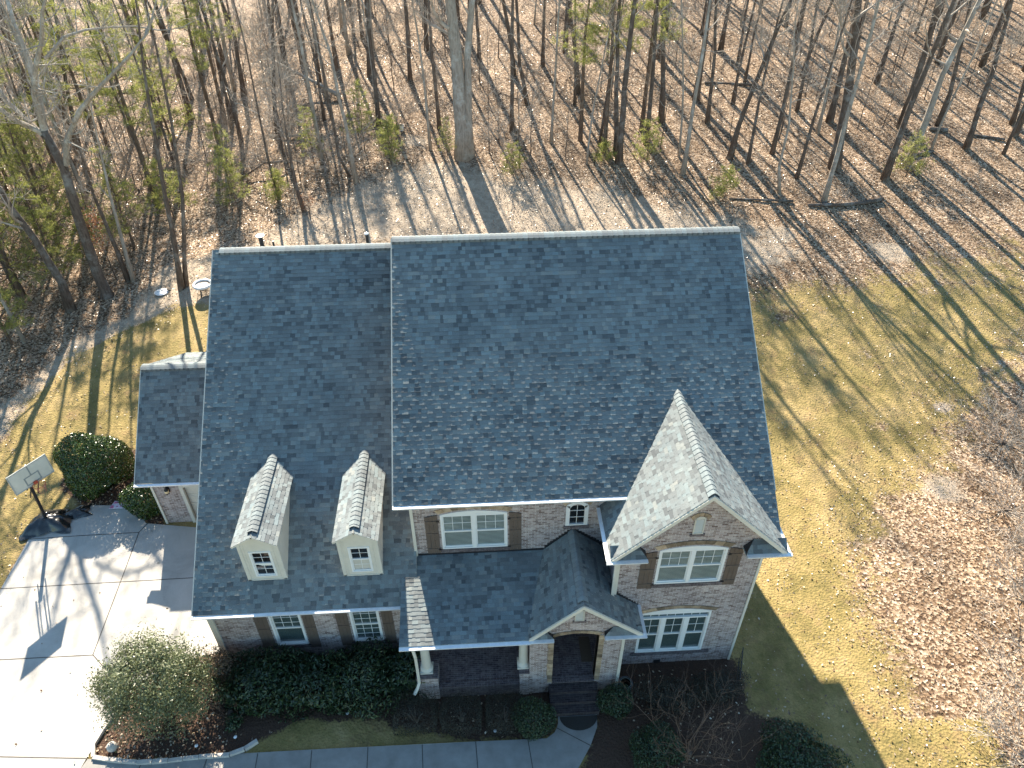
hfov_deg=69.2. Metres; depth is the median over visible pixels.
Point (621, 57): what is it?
bare sapling
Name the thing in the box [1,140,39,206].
bare sapling
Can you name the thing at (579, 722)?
doormat
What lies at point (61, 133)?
bare sapling
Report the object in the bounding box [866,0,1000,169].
bare tree
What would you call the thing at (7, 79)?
bare tree
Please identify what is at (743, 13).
bare tree
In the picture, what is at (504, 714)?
boxwood
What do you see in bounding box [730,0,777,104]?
bare tree
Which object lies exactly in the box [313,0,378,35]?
bare shrub
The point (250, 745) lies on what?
edging block
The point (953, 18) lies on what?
bare tree
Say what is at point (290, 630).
window
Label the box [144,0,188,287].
bare tree
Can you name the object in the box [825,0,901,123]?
bare tree
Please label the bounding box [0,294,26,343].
bare tree
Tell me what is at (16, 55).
bare tree
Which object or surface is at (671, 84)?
bare sapling
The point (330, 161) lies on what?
bare shrub
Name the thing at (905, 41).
bare sapling
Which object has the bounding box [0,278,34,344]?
pine tree
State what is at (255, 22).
bare shrub
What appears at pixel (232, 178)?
pine tree
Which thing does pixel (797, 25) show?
bare tree
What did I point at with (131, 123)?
pine tree
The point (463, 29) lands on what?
bare sapling
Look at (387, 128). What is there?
pine tree
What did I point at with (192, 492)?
garage door
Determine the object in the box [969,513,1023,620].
bare thicket
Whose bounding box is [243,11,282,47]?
bare shrub
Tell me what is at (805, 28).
bare sapling
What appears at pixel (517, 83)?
bare sapling
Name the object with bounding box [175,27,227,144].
bare sapling
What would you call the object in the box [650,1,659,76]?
bare tree
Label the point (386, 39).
bare sapling
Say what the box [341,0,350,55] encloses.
bare tree
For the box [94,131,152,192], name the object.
bare shrub
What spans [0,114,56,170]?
bare shrub
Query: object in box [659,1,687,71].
bare sapling
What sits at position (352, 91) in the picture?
bare sapling
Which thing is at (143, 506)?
holly bush
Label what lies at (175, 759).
edging block
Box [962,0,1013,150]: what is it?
bare tree
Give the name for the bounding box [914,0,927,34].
bare tree
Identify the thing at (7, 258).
bare sapling
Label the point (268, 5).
bare tree
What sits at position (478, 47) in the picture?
bare sapling
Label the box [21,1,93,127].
bare tree
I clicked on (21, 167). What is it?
bare shrub
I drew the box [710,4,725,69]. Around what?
bare sapling
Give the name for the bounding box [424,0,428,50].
bare tree
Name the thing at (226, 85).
bare tree
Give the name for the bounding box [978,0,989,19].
bare tree
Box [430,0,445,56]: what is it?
bare sapling
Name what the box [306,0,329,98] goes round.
bare tree
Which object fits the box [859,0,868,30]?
bare tree
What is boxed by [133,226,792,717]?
brick house
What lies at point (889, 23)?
bare tree
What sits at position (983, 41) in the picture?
bare sapling
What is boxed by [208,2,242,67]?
bare sapling
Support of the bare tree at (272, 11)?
on the ground
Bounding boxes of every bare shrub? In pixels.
[0,61,29,85]
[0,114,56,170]
[0,140,46,185]
[0,193,31,243]
[0,352,20,382]
[2,127,62,164]
[16,144,50,190]
[21,168,97,232]
[22,115,63,157]
[25,90,92,130]
[31,82,92,136]
[34,45,82,81]
[35,124,94,159]
[39,144,94,190]
[41,45,74,90]
[66,164,144,209]
[70,23,111,62]
[70,134,141,183]
[72,46,126,85]
[77,81,136,120]
[79,190,156,240]
[91,205,140,248]
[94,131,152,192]
[113,122,163,170]
[119,26,171,65]
[127,88,169,127]
[129,61,202,103]
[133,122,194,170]
[135,28,165,51]
[142,41,189,75]
[159,139,218,189]
[161,31,219,78]
[167,124,261,186]
[178,77,237,119]
[179,9,238,57]
[183,6,240,50]
[186,104,276,164]
[204,94,251,138]
[227,0,291,50]
[228,69,310,134]
[230,28,279,69]
[235,17,302,67]
[241,0,307,30]
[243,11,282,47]
[243,133,301,177]
[247,47,293,98]
[248,7,290,39]
[252,113,299,151]
[260,66,303,110]
[268,49,317,110]
[275,53,359,97]
[288,22,342,60]
[300,117,379,175]
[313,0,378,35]
[343,4,401,45]
[354,0,394,12]
[362,69,424,124]
[393,2,411,26]
[409,0,446,41]
[413,42,449,91]
[469,94,543,158]
[535,0,565,15]
[535,36,608,77]
[552,35,608,80]
[567,61,615,97]
[603,18,660,71]
[673,0,735,26]
[745,6,793,66]
[781,23,831,61]
[859,26,895,63]
[862,71,924,121]
[874,38,942,93]
[963,30,1017,65]
[1005,16,1023,56]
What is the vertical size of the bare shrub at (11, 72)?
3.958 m
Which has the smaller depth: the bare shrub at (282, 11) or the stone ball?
the stone ball
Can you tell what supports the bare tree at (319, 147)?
on the ground
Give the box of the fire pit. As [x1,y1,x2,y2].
[192,279,209,297]
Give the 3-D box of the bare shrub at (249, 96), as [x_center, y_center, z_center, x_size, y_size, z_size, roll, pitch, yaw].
[-18.909,-21.587,56.886,5.611,5.210,6.512,-24,45,-26]
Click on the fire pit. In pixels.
(201, 284)
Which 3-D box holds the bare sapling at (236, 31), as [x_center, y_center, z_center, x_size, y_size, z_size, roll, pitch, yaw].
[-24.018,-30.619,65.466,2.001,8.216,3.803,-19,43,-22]
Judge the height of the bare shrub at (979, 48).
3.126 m
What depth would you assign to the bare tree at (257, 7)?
59.34 m
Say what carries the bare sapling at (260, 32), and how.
on the ground
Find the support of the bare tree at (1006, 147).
on the ground
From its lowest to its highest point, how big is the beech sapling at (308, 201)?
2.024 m
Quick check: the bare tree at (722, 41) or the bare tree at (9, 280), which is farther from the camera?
the bare tree at (722, 41)
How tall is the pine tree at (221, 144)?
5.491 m
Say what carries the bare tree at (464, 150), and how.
on the ground
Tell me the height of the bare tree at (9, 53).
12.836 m
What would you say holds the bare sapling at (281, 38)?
on the ground
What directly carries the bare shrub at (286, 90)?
on the ground
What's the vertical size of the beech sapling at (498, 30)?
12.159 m
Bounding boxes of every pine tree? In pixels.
[0,35,60,232]
[0,95,47,193]
[0,100,71,203]
[0,104,99,248]
[0,202,51,299]
[0,216,19,242]
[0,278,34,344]
[2,0,93,180]
[3,172,81,279]
[33,0,131,201]
[56,198,111,264]
[62,0,166,184]
[79,0,172,209]
[87,144,150,247]
[97,0,162,126]
[129,35,200,153]
[132,156,207,218]
[153,0,220,145]
[169,0,241,120]
[204,122,251,194]
[213,146,252,215]
[257,166,289,205]
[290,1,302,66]
[295,105,330,163]
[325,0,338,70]
[339,77,381,150]
[371,118,404,163]
[376,113,402,141]
[435,116,455,157]
[499,141,525,175]
[549,0,606,141]
[567,0,644,155]
[591,137,617,164]
[625,0,687,131]
[630,117,668,162]
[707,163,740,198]
[883,129,935,176]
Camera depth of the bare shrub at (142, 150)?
56.26 m
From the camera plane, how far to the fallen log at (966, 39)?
64.86 m
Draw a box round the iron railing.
[736,647,743,684]
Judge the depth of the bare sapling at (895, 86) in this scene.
53.96 m
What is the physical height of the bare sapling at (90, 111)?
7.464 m
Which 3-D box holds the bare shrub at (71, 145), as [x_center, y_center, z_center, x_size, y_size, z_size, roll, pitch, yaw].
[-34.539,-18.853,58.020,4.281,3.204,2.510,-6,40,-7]
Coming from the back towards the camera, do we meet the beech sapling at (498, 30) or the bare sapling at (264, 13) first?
the bare sapling at (264, 13)
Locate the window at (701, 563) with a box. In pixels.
[654,545,728,583]
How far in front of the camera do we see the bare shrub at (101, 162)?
54.35 m
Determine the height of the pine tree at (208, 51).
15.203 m
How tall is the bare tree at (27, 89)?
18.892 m
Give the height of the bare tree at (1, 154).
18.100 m
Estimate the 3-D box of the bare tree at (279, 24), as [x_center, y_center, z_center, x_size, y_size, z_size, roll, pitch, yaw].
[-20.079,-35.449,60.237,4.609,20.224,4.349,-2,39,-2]
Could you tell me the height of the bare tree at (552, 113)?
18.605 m
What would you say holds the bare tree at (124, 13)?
on the ground
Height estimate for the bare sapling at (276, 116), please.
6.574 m
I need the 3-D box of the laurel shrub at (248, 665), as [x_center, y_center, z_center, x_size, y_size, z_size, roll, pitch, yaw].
[-9.030,10.501,26.037,3.065,1.379,2.441,-2,39,-2]
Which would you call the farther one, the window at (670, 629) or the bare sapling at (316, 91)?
the bare sapling at (316, 91)
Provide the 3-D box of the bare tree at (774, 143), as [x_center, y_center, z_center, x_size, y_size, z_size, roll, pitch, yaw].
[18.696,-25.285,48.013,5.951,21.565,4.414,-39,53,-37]
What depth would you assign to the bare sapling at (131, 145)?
54.42 m
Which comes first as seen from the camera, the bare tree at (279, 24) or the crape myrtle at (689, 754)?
the crape myrtle at (689, 754)
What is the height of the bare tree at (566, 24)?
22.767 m
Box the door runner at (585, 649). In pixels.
[578,637,591,661]
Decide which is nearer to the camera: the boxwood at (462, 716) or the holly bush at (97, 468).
the boxwood at (462, 716)
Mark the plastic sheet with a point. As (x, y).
(55, 520)
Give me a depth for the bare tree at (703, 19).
65.14 m
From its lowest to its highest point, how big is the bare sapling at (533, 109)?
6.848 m
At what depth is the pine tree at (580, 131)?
50.21 m
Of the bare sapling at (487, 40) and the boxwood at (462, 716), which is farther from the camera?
the bare sapling at (487, 40)
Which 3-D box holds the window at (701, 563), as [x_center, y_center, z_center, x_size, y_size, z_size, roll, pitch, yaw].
[5.779,5.818,24.048,2.200,1.900,0.120,-2,39,-2]
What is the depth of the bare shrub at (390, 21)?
64.67 m
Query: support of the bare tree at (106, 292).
on the ground
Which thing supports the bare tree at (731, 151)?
on the ground
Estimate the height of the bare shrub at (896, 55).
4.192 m
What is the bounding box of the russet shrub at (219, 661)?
[192,643,239,692]
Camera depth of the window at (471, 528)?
25.35 m
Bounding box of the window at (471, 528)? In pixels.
[440,510,507,548]
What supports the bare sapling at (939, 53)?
on the ground
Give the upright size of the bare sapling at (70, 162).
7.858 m
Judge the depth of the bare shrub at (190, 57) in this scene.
70.14 m
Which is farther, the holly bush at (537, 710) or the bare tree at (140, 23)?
the bare tree at (140, 23)
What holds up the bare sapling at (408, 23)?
on the ground
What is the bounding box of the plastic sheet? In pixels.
[19,508,71,540]
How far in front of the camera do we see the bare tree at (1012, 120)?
55.69 m
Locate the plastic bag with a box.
[63,503,92,518]
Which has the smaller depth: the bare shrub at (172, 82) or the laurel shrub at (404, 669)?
the laurel shrub at (404, 669)
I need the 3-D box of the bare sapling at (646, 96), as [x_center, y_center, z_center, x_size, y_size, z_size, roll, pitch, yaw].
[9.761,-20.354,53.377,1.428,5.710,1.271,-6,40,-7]
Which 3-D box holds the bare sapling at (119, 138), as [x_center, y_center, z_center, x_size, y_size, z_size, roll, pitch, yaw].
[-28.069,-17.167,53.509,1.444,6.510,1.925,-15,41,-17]
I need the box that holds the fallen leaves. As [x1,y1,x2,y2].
[0,0,1023,767]
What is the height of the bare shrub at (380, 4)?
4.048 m
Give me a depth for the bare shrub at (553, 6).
67.68 m
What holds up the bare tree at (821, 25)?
on the ground
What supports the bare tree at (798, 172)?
on the ground
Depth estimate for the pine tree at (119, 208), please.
46.39 m
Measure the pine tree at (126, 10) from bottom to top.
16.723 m
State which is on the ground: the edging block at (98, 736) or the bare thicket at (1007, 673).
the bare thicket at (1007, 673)
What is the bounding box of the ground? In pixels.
[0,0,1023,767]
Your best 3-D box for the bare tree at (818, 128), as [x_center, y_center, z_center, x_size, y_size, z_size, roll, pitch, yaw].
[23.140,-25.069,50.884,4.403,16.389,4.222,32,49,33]
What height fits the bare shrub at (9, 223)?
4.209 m
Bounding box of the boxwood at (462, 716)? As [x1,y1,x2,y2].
[439,691,482,736]
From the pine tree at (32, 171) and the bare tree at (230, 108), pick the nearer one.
the pine tree at (32, 171)
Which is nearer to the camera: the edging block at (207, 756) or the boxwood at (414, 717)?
the edging block at (207, 756)
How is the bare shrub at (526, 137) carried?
on the ground
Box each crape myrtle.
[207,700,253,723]
[600,654,781,767]
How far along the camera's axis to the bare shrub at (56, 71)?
68.75 m
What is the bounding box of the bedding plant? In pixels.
[225,713,243,732]
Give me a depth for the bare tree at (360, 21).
66.32 m
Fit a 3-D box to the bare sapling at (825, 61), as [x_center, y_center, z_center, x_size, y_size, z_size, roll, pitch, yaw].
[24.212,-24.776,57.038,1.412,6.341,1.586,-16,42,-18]
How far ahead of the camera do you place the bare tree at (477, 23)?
61.55 m
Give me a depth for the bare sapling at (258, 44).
61.59 m
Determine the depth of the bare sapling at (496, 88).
51.53 m
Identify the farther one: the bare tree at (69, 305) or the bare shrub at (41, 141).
the bare shrub at (41, 141)
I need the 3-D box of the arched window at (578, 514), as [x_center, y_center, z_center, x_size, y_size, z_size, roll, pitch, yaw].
[2.197,4.346,25.082,0.760,1.180,0.110,-2,39,-2]
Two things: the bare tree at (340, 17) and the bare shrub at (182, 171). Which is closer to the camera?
the bare shrub at (182, 171)
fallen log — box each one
[237,117,317,180]
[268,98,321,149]
[704,81,751,85]
[729,198,792,201]
[808,168,883,206]
[916,150,933,155]
[929,126,947,131]
[965,38,994,49]
[974,134,1004,140]
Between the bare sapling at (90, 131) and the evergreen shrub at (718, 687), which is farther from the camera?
the bare sapling at (90, 131)
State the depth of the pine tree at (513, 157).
50.95 m
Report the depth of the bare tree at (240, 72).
62.67 m
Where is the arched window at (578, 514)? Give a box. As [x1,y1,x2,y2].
[565,502,588,525]
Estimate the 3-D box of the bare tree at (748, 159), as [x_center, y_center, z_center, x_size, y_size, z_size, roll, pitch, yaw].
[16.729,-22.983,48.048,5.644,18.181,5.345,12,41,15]
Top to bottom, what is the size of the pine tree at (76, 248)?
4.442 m
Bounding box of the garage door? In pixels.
[184,487,197,516]
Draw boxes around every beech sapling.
[75,205,117,280]
[299,193,314,216]
[492,0,500,57]
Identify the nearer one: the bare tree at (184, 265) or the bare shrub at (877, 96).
the bare tree at (184, 265)
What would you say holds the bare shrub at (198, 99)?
on the ground
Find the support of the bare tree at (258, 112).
on the ground
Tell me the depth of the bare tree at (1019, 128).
54.83 m
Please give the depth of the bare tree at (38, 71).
52.20 m
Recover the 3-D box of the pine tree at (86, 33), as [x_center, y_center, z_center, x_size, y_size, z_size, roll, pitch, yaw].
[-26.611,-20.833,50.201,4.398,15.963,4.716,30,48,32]
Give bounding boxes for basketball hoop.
[5,454,53,517]
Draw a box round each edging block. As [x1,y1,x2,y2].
[91,743,95,757]
[92,728,104,744]
[92,755,107,761]
[106,757,121,763]
[121,759,136,764]
[135,759,152,764]
[152,758,167,764]
[167,756,182,762]
[182,755,198,760]
[198,753,213,758]
[214,752,229,757]
[229,746,244,756]
[244,739,258,750]
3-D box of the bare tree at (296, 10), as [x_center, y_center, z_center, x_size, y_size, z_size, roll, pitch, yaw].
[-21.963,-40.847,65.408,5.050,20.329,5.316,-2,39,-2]
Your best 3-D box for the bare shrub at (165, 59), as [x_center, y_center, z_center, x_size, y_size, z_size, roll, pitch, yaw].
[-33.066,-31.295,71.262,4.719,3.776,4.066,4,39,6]
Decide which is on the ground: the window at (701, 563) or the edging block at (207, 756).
the edging block at (207, 756)
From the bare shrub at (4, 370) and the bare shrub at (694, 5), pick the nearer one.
the bare shrub at (4, 370)
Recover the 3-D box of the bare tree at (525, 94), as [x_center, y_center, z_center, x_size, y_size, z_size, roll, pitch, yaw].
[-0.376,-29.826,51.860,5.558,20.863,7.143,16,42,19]
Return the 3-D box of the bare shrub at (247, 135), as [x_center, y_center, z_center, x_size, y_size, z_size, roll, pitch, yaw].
[-19.925,-18.268,54.382,4.511,4.723,7.092,27,47,30]
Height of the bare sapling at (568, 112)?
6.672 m
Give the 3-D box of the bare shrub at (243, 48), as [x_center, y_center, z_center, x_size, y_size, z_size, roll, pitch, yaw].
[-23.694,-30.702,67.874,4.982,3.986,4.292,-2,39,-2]
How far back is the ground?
43.63 m
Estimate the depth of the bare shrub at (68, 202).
49.69 m
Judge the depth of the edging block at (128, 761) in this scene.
24.28 m
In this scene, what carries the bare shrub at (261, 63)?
on the ground
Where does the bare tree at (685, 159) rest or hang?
on the ground
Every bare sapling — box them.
[0,60,38,168]
[0,234,23,288]
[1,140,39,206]
[28,77,77,171]
[52,41,98,167]
[55,116,90,216]
[58,93,96,172]
[59,29,90,113]
[67,76,107,153]
[68,79,105,160]
[81,78,126,201]
[83,91,116,189]
[88,121,122,222]
[95,56,127,150]
[103,45,148,155]
[109,98,134,183]
[112,120,142,177]
[127,51,170,158]
[158,48,195,115]
[160,36,189,130]
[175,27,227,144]
[177,59,207,162]
[184,1,215,70]
[194,29,221,130]
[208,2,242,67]
[211,30,234,106]
[224,0,248,81]
[243,1,284,141]
[243,108,264,184]
[250,13,270,78]
[255,49,304,175]
[258,0,270,44]
[263,85,287,155]
[267,1,295,91]
[267,74,286,155]
[267,87,309,178]
[293,2,308,55]
[309,45,324,135]
[325,55,345,150]
[342,62,358,136]
[343,13,355,70]
[349,4,384,72]
[372,0,394,92]
[376,1,396,65]
[407,0,417,51]
[417,41,430,103]
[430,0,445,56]
[455,0,477,53]
[473,3,485,70]
[473,20,488,88]
[475,48,503,152]
[476,17,500,103]
[484,40,507,143]
[499,24,545,168]
[518,62,546,154]
[557,69,582,158]
[599,19,610,90]
[606,1,623,97]
[615,26,624,88]
[639,62,656,133]
[645,24,691,148]
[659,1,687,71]
[673,1,692,64]
[709,1,728,60]
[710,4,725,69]
[710,77,725,140]
[725,59,748,135]
[760,1,778,77]
[775,20,804,141]
[779,45,815,132]
[798,0,815,62]
[803,0,851,96]
[815,22,838,98]
[824,34,846,111]
[856,37,896,128]
[882,49,914,128]
[890,5,922,85]
[891,0,917,73]
[894,1,917,60]
[899,0,931,57]
[899,4,926,67]
[924,1,950,99]
[967,2,1000,86]
[986,16,1009,79]
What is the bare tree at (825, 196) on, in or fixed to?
on the ground
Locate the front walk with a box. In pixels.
[81,714,596,767]
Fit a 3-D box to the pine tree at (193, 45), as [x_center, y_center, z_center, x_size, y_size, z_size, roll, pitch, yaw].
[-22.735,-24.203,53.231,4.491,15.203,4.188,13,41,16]
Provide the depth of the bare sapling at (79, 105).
54.54 m
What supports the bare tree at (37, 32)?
on the ground
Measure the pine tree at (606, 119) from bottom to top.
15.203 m
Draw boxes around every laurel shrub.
[207,646,298,718]
[261,641,349,723]
[319,635,400,720]
[376,647,426,701]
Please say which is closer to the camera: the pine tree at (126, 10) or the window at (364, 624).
the window at (364, 624)
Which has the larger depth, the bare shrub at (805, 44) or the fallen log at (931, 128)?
the bare shrub at (805, 44)
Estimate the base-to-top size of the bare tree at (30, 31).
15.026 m
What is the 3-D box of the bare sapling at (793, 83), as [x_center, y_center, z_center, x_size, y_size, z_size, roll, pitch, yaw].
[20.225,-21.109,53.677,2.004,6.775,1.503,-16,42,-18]
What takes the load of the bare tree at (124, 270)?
on the ground
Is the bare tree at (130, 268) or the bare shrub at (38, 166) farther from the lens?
the bare shrub at (38, 166)
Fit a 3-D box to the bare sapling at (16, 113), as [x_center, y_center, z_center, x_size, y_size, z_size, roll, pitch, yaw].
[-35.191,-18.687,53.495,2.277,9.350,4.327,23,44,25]
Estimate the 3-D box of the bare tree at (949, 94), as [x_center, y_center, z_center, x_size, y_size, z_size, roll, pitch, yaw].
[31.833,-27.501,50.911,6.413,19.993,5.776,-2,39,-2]
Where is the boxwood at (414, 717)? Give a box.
[391,689,438,736]
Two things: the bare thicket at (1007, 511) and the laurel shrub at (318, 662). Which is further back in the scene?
the bare thicket at (1007, 511)
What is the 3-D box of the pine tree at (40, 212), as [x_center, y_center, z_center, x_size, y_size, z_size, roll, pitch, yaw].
[-27.611,-8.839,43.612,4.273,7.384,3.885,3,39,4]
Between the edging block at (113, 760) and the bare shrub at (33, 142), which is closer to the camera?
the edging block at (113, 760)
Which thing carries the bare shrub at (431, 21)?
on the ground
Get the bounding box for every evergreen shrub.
[628,719,686,767]
[630,675,712,719]
[693,669,750,708]
[755,717,854,767]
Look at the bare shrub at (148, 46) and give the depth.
73.30 m
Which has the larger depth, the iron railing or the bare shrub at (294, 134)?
the bare shrub at (294, 134)
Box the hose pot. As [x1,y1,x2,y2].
[619,676,632,692]
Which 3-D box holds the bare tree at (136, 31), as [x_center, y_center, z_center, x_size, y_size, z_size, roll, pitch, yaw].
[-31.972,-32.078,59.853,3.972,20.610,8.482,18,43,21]
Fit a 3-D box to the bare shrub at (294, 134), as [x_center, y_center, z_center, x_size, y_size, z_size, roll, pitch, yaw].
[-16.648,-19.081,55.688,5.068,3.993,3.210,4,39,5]
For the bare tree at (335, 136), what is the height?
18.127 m
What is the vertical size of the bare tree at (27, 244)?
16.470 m
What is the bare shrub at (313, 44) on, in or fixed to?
on the ground
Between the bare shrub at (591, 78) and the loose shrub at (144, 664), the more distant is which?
the bare shrub at (591, 78)
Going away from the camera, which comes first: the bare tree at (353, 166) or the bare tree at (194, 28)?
the bare tree at (353, 166)
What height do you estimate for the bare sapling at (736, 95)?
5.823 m
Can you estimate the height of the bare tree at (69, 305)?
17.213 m
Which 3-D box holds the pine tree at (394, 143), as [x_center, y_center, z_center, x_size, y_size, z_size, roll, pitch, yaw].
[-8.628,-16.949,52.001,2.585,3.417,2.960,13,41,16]
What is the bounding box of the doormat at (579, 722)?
[560,715,596,729]
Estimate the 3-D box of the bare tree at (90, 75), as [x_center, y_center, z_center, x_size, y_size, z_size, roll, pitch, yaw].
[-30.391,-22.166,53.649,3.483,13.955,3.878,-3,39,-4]
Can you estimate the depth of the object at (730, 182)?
49.32 m
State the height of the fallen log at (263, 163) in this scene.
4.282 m
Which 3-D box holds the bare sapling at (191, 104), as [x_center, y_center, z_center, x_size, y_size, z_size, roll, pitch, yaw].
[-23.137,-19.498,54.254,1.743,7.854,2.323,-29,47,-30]
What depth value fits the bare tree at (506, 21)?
58.54 m
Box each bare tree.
[0,0,61,180]
[0,0,62,123]
[0,0,77,154]
[0,0,91,207]
[0,0,102,238]
[0,0,223,299]
[0,1,34,104]
[0,1,58,206]
[0,4,18,79]
[0,7,36,115]
[0,37,34,155]
[0,63,15,98]
[0,65,51,231]
[0,75,17,193]
[0,92,76,313]
[0,113,25,299]
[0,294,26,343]
[1,2,77,155]
[1,198,30,249]
[4,0,92,183]
[4,3,67,101]
[8,0,68,60]
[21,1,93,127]
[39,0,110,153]
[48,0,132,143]
[48,83,130,282]
[52,0,123,160]
[52,0,151,195]
[69,0,157,104]
[69,59,135,282]
[91,0,180,177]
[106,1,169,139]
[118,0,136,49]
[119,0,184,290]
[124,0,153,46]
[138,0,205,100]
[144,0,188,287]
[152,0,193,120]
[163,4,171,23]
[173,0,252,141]
[179,0,205,65]
[189,0,235,91]
[201,0,222,80]
[206,0,226,66]
[209,0,286,191]
[219,0,246,97]
[221,77,233,121]
[247,0,291,138]
[248,0,285,87]
[254,40,310,212]
[267,2,270,29]
[274,0,288,72]
[274,7,282,58]
[277,0,347,160]
[278,0,358,183]
[288,0,365,177]
[292,0,340,120]
[293,0,303,38]
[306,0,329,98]
[309,0,325,81]
[334,0,374,103]
[338,0,343,28]
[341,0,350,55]
[357,0,364,39]
[361,0,381,127]
[364,0,371,77]
[369,0,374,49]
[373,0,445,150]
[401,0,474,162]
[404,0,412,80]
[415,0,441,129]
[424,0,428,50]
[455,0,460,22]
[475,0,481,59]
[501,0,514,133]
[502,0,515,75]
[515,0,529,104]
[532,0,589,143]
[533,0,536,24]
[540,0,545,66]
[553,0,576,105]
[558,0,640,146]
[562,0,568,53]
[565,0,580,93]
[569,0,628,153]
[575,0,645,164]
[585,0,630,164]
[605,4,612,61]
[609,0,651,107]
[625,0,664,123]
[625,0,704,145]
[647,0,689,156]
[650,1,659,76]
[656,0,669,59]
[662,0,753,175]
[692,0,711,101]
[699,0,707,35]
[705,0,717,123]
[718,0,731,51]
[722,0,820,159]
[725,0,820,164]
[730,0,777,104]
[736,0,748,64]
[740,0,746,25]
[743,0,792,82]
[751,0,833,193]
[769,0,844,154]
[778,0,818,111]
[778,0,943,202]
[784,0,792,26]
[792,0,804,41]
[794,0,868,179]
[799,0,833,76]
[799,0,885,171]
[815,0,871,134]
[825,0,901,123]
[850,1,867,54]
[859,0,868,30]
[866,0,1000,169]
[873,0,905,84]
[880,0,969,181]
[888,0,894,28]
[896,0,941,129]
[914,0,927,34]
[930,0,1023,149]
[934,0,961,63]
[934,0,983,126]
[935,0,944,29]
[938,0,956,47]
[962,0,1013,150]
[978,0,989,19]
[978,0,1008,67]
[987,0,1006,43]
[1001,103,1023,154]
[1008,79,1023,125]
[1013,111,1023,137]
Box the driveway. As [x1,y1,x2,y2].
[0,505,219,767]
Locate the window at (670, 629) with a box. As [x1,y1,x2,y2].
[634,609,711,652]
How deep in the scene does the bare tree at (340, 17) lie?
68.91 m
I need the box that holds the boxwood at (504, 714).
[485,690,525,736]
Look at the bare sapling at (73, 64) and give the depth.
63.42 m
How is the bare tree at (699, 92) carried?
on the ground
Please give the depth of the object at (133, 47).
56.38 m
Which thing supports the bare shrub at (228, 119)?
on the ground
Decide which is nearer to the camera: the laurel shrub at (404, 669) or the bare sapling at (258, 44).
the laurel shrub at (404, 669)
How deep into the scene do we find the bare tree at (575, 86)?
56.26 m
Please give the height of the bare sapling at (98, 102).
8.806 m
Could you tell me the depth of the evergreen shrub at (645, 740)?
24.66 m
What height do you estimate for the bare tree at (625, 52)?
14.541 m
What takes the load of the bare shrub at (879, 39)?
on the ground
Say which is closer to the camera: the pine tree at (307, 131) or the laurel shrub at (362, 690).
the laurel shrub at (362, 690)
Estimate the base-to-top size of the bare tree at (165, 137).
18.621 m
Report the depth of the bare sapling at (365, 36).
56.14 m
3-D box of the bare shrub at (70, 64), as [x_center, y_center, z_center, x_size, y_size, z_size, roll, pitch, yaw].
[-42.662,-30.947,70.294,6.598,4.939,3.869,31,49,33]
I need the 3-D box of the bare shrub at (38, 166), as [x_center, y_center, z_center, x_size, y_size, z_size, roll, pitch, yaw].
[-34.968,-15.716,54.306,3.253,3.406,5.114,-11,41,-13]
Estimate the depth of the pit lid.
44.42 m
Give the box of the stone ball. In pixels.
[106,741,117,752]
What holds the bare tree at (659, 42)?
on the ground
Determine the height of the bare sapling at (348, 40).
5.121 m
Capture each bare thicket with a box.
[938,384,1023,463]
[944,677,1023,767]
[951,598,1023,763]
[961,454,1023,546]
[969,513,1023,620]
[974,493,1023,547]
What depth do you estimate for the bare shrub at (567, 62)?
59.60 m
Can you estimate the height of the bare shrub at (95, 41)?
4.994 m
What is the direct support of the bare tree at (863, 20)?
on the ground
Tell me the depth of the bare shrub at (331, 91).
60.05 m
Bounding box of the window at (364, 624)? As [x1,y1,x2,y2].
[349,611,383,640]
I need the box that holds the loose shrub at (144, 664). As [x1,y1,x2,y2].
[77,617,224,756]
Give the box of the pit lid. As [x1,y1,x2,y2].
[154,288,170,295]
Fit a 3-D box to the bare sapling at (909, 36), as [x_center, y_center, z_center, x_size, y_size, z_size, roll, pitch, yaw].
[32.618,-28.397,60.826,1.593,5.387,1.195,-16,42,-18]
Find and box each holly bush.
[52,431,134,501]
[117,481,160,520]
[510,696,556,741]
[596,681,633,719]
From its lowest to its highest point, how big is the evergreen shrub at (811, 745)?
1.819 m
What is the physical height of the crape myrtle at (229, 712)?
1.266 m
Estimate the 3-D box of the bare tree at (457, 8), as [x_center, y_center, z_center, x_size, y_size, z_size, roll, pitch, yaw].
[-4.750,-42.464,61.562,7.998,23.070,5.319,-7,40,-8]
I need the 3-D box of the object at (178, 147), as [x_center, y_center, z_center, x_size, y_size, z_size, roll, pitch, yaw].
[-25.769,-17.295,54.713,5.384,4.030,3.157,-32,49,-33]
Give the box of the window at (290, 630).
[268,615,308,644]
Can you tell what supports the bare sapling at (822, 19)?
on the ground
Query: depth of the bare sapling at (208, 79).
57.68 m
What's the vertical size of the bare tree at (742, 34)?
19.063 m
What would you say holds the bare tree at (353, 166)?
on the ground
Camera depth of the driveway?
28.58 m
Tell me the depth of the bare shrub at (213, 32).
76.31 m
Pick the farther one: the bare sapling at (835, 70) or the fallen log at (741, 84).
the fallen log at (741, 84)
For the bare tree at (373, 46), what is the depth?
63.91 m
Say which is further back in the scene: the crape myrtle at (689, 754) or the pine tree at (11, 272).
the pine tree at (11, 272)
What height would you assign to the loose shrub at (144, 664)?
4.320 m
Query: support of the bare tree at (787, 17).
on the ground
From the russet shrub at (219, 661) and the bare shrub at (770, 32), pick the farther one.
the bare shrub at (770, 32)
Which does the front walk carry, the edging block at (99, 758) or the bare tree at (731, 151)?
the edging block at (99, 758)
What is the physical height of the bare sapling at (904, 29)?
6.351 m
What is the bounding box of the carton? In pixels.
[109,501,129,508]
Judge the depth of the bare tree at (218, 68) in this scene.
68.19 m

